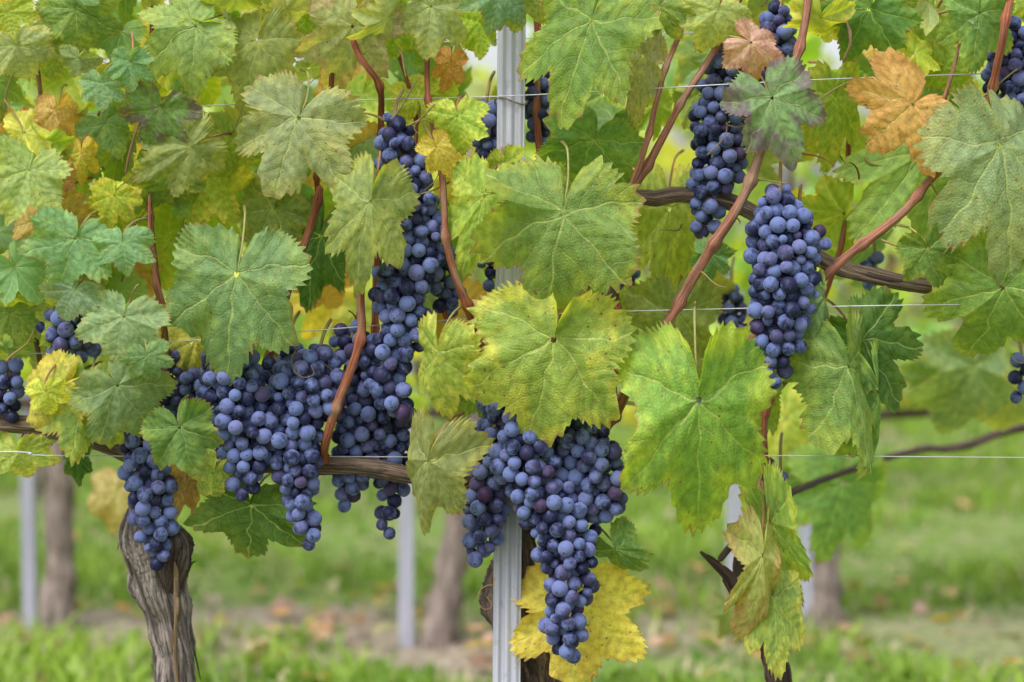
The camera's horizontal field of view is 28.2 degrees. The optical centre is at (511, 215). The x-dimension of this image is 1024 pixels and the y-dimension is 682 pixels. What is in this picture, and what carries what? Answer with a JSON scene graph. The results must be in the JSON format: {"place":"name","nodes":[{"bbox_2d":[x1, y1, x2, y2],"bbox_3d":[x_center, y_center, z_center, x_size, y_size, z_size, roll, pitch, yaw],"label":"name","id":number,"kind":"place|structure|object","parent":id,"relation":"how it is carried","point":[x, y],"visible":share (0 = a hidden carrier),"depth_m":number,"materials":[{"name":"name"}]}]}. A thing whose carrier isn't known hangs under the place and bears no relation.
{"place":"outdoors","nodes":[
{"label":"outdoors","id":0,"kind":"place"},
{"bbox_2d":[20,0,978,219],"label":"sky","id":1,"kind":"structure","parent":0,"point":[489,60],"materials":[{"name":"white"}]},
{"bbox_2d":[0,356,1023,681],"bbox_3d":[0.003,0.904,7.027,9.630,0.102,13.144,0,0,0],"label":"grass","id":2,"kind":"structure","parent":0,"point":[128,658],"depth_m":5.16,"materials":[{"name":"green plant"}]},
{"bbox_2d":[0,220,1023,681],"bbox_3d":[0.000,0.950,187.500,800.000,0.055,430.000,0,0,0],"label":"ground","id":3,"kind":"structure","parent":0,"point":[942,542],"depth_m":4.92,"materials":[{"name":"soil"}]},
{"bbox_2d":[20,358,37,627],"bbox_3d":[-1.103,0.675,4.650,0.051,1.150,0.040,0,0,0],"label":"metal post","id":4,"kind":"object","parent":3,"relation":"on","point":[29,547],"visible":0.26,"depth_m":4.64,"materials":[{"name":"metal"}]},
{"bbox_2d":[0,0,471,681],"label":"grapevine","id":5,"kind":"object","parent":3,"relation":"on","point":[100,252],"visible":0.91,"depth_m":2.44,"materials":[{"name":"green plant"}]},
{"bbox_2d":[0,355,24,423],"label":"grape bunch","id":6,"kind":"object","parent":5,"relation":"hanging from","point":[11,380],"visible":0.91,"depth_m":2.51,"materials":[{"name":"food"}]},
{"bbox_2d":[36,303,101,362],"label":"grape bunch","id":7,"kind":"object","parent":5,"relation":"attached to","point":[61,337],"visible":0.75,"depth_m":2.46,"materials":[{"name":"food"}]},
{"bbox_2d":[117,432,179,570],"bbox_3d":[-0.447,0.326,2.488,0.067,0.213,0.081,0,0,-42],"label":"grape bunch","id":8,"kind":"object","parent":5,"relation":"hanging from","point":[150,486],"visible":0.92,"depth_m":2.47,"materials":[{"name":"food"}]},
{"bbox_2d":[160,350,199,428],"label":"grape bunch","id":9,"kind":"object","parent":5,"relation":"attached to","point":[188,379],"visible":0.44,"depth_m":2.52,"materials":[{"name":"food"}]},
{"bbox_2d":[194,368,235,458],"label":"grape bunch","id":10,"kind":"object","parent":5,"relation":"attached to","point":[197,384],"visible":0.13,"depth_m":2.47,"materials":[{"name":"food"}]},
{"bbox_2d":[196,349,277,501],"bbox_3d":[-0.329,0.232,2.460,0.093,0.226,0.086,0,0,-31],"label":"grape bunch","id":11,"kind":"object","parent":5,"relation":"hanging from","point":[235,419],"visible":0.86,"depth_m":2.44,"materials":[{"name":"food"}]},
{"bbox_2d":[253,352,287,456],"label":"grape bunch","id":12,"kind":"object","parent":5,"relation":"attached to","point":[271,365],"visible":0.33,"depth_m":2.47,"materials":[{"name":"food"}]},
{"bbox_2d":[277,310,303,362],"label":"grape bunch","id":13,"kind":"object","parent":5,"relation":"attached to","point":[284,356],"visible":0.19,"depth_m":2.55,"materials":[{"name":"food"}]},
{"bbox_2d":[264,318,343,550],"bbox_3d":[-0.251,0.266,2.465,0.105,0.279,0.082,0,0,-28],"label":"grape bunch","id":14,"kind":"object","parent":5,"relation":"hanging from","point":[300,406],"visible":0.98,"depth_m":2.44,"materials":[{"name":"food"}]},
{"bbox_2d":[328,312,405,512],"bbox_3d":[-0.179,0.237,2.521,0.088,0.261,0.084,0,0,38],"label":"grape bunch","id":15,"kind":"object","parent":5,"relation":"attached to","point":[358,416],"visible":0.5,"depth_m":2.50,"materials":[{"name":"food"}]},
{"bbox_2d":[370,408,416,539],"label":"grape bunch","id":16,"kind":"object","parent":5,"relation":"attached to","point":[397,440],"visible":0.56,"depth_m":2.52,"materials":[{"name":"food"}]},
{"bbox_2d":[359,88,452,420],"bbox_3d":[-0.124,0.045,2.456,0.094,0.403,0.088,0,0,42],"label":"grape bunch","id":17,"kind":"object","parent":5,"relation":"hanging from","point":[396,296],"visible":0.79,"depth_m":2.44,"materials":[{"name":"food"}]},
{"bbox_2d":[399,359,413,647],"bbox_3d":[-0.239,0.675,4.600,0.042,1.150,0.040,0,0,0],"label":"metal post","id":18,"kind":"object","parent":3,"relation":"on","point":[406,576],"visible":0.34,"depth_m":4.59,"materials":[{"name":"metal"}]},
{"bbox_2d":[492,24,527,681],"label":"metal post","id":19,"kind":"object","parent":3,"relation":"on","point":[507,553],"visible":0.4,"depth_m":2.50,"materials":[{"name":"metal"}]},
{"bbox_2d":[0,304,959,355],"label":"trellis wire","id":20,"kind":"object","parent":19,"relation":"attached to","point":[561,313],"visible":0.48,"depth_m":2.46,"materials":[{"name":"grey metal"}]},
{"bbox_2d":[0,451,1023,457],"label":"trellis wire","id":21,"kind":"object","parent":19,"relation":"attached to","point":[29,453],"visible":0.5,"depth_m":2.47,"materials":[{"name":"grey metal"}]},
{"bbox_2d":[75,73,981,114],"bbox_3d":[0.005,-0.139,2.477,2.254,0.091,0.085,0,0,1],"label":"trellis wire","id":22,"kind":"object","parent":19,"relation":"attached to","point":[592,91],"visible":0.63,"depth_m":2.49,"materials":[{"name":"grey metal"}]},
{"bbox_2d":[103,25,1023,58],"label":"trellis wire","id":23,"kind":"object","parent":19,"relation":"attached to","point":[530,38],"visible":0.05,"depth_m":2.56,"materials":[{"name":"grey metal"}]},
{"bbox_2d":[0,0,1023,649],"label":"vineyard row","id":24,"kind":"object","parent":3,"relation":"on","point":[444,604],"visible":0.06,"depth_m":4.58,"materials":[{"name":"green plant"}]},
{"bbox_2d":[0,479,1023,680],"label":"fallen leaves","id":25,"kind":"object","parent":3,"relation":"on","point":[282,605],"visible":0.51,"depth_m":4.67,"materials":[{"name":"brown plant"}]},
{"bbox_2d":[23,58,1001,428],"bbox_3d":[-0.011,0.156,8.975,9.705,1.788,1.002,0,0,0],"label":"vineyard row","id":26,"kind":"object","parent":3,"relation":"on","point":[915,298],"depth_m":8.99,"materials":[{"name":"green plant"}]},
{"bbox_2d":[26,77,998,343],"bbox_3d":[0.000,0.000,11.502,14.087,1.670,1.025,0,0,0],"label":"vineyard row","id":27,"kind":"object","parent":3,"relation":"on","point":[922,323],"visible":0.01,"depth_m":11.42,"materials":[{"name":"green plant"}]},
{"bbox_2d":[17,32,1023,499],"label":"vineyard row","id":28,"kind":"object","parent":3,"relation":"on","point":[687,156],"visible":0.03,"depth_m":6.77,"materials":[{"name":"green plant"}]},
{"bbox_2d":[387,0,1004,681],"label":"grapevine","id":29,"kind":"object","parent":3,"relation":"on","point":[555,336],"visible":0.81,"depth_m":2.42,"materials":[{"name":"green plant"}]},
{"bbox_2d":[430,195,466,317],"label":"grape bunch","id":30,"kind":"object","parent":29,"relation":"attached to","point":[446,290],"visible":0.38,"depth_m":2.49,"materials":[{"name":"food"}]},
{"bbox_2d":[471,70,496,159],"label":"grape bunch","id":31,"kind":"object","parent":29,"relation":"attached to","point":[484,146],"visible":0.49,"depth_m":2.52,"materials":[{"name":"food"}]},
{"bbox_2d":[477,262,495,291],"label":"grape bunch","id":32,"kind":"object","parent":29,"relation":"attached to","point":[489,282],"visible":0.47,"depth_m":2.54,"materials":[{"name":"food"}]},
{"bbox_2d":[462,401,511,567],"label":"grape bunch","id":33,"kind":"object","parent":29,"relation":"attached to","point":[487,511],"visible":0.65,"depth_m":2.46,"materials":[{"name":"food"}]},
{"bbox_2d":[525,71,549,144],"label":"grape bunch","id":34,"kind":"object","parent":29,"relation":"attached to","point":[544,102],"visible":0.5,"depth_m":2.54,"materials":[{"name":"food"}]},
{"bbox_2d":[489,412,599,663],"bbox_3d":[0.038,0.333,2.442,0.125,0.408,0.093,0,0,-28],"label":"grape bunch","id":35,"kind":"object","parent":29,"relation":"attached to","point":[550,510],"visible":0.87,"depth_m":2.42,"materials":[{"name":"food"}]},
{"bbox_2d":[551,430,602,548],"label":"grape bunch","id":36,"kind":"object","parent":29,"relation":"attached to","point":[595,526],"visible":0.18,"depth_m":2.46,"materials":[{"name":"food"}]},
{"bbox_2d":[557,417,627,522],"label":"grape bunch","id":37,"kind":"object","parent":29,"relation":"attached to","point":[595,464],"visible":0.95,"depth_m":2.43,"materials":[{"name":"food"}]},
{"bbox_2d":[619,270,640,289],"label":"grape bunch","id":38,"kind":"object","parent":29,"relation":"attached to","point":[636,275],"visible":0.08,"depth_m":2.74,"materials":[{"name":"food"}]},
{"bbox_2d":[686,37,751,238],"bbox_3d":[0.257,-0.114,2.505,0.094,0.289,0.084,0,0,-20],"label":"grape bunch","id":39,"kind":"object","parent":29,"relation":"attached to","point":[722,172],"visible":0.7,"depth_m":2.48,"materials":[{"name":"food"}]},
{"bbox_2d":[717,256,747,327],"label":"grape bunch","id":40,"kind":"object","parent":29,"relation":"attached to","point":[735,297],"visible":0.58,"depth_m":2.79,"materials":[{"name":"food"}]},
{"bbox_2d":[726,260,742,637],"bbox_3d":[0.500,0.675,4.600,0.045,1.150,0.040,0,0,0],"label":"metal post","id":41,"kind":"object","parent":3,"relation":"on","point":[733,507],"visible":0.06,"depth_m":4.59,"materials":[{"name":"weathered metal"},{"name":"galvanised steel"}]},
{"bbox_2d":[799,523,812,619],"bbox_3d":[0.662,0.675,4.600,0.036,1.150,0.040,0,0,0],"label":"metal post","id":42,"kind":"object","parent":3,"relation":"on","point":[805,532],"visible":0.15,"depth_m":4.59,"materials":[{"name":"metal"}]},
{"bbox_2d":[594,0,1023,681],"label":"grapevine","id":43,"kind":"object","parent":3,"relation":"on","point":[928,158],"visible":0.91,"depth_m":2.44,"materials":[{"name":"green plant"}]},
{"bbox_2d":[740,0,796,124],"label":"grape bunch","id":44,"kind":"object","parent":43,"relation":"attached to","point":[785,39],"visible":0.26,"depth_m":2.53,"materials":[{"name":"food"}]},
{"bbox_2d":[743,160,821,389],"bbox_3d":[0.328,0.067,2.439,0.090,0.282,0.084,0,0,-44],"label":"grape bunch","id":45,"kind":"object","parent":43,"relation":"attached to","point":[778,253],"visible":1,"depth_m":2.42,"materials":[{"name":"food"}]},
{"bbox_2d":[779,432,788,480],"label":"grape bunch","id":46,"kind":"object","parent":43,"relation":"attached to","point":[785,475],"visible":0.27,"depth_m":2.59,"materials":[{"name":"food"}]},
{"bbox_2d":[798,184,831,250],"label":"grape bunch","id":47,"kind":"object","parent":43,"relation":"attached to","point":[825,243],"visible":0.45,"depth_m":2.44,"materials":[{"name":"food"}]},
{"bbox_2d":[860,241,884,290],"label":"grape bunch","id":48,"kind":"object","parent":43,"relation":"attached to","point":[875,258],"visible":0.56,"depth_m":2.61,"materials":[{"name":"food"}]},
{"bbox_2d":[980,15,1023,107],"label":"grape bunch","id":49,"kind":"object","parent":43,"relation":"hanging from","point":[1011,86],"visible":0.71,"depth_m":2.48,"materials":[{"name":"food"}]},
{"bbox_2d":[1007,341,1023,403],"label":"grape bunch","id":50,"kind":"object","parent":43,"relation":"attached to","point":[1014,377],"visible":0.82,"depth_m":2.60,"materials":[{"name":"food"}]}
]}

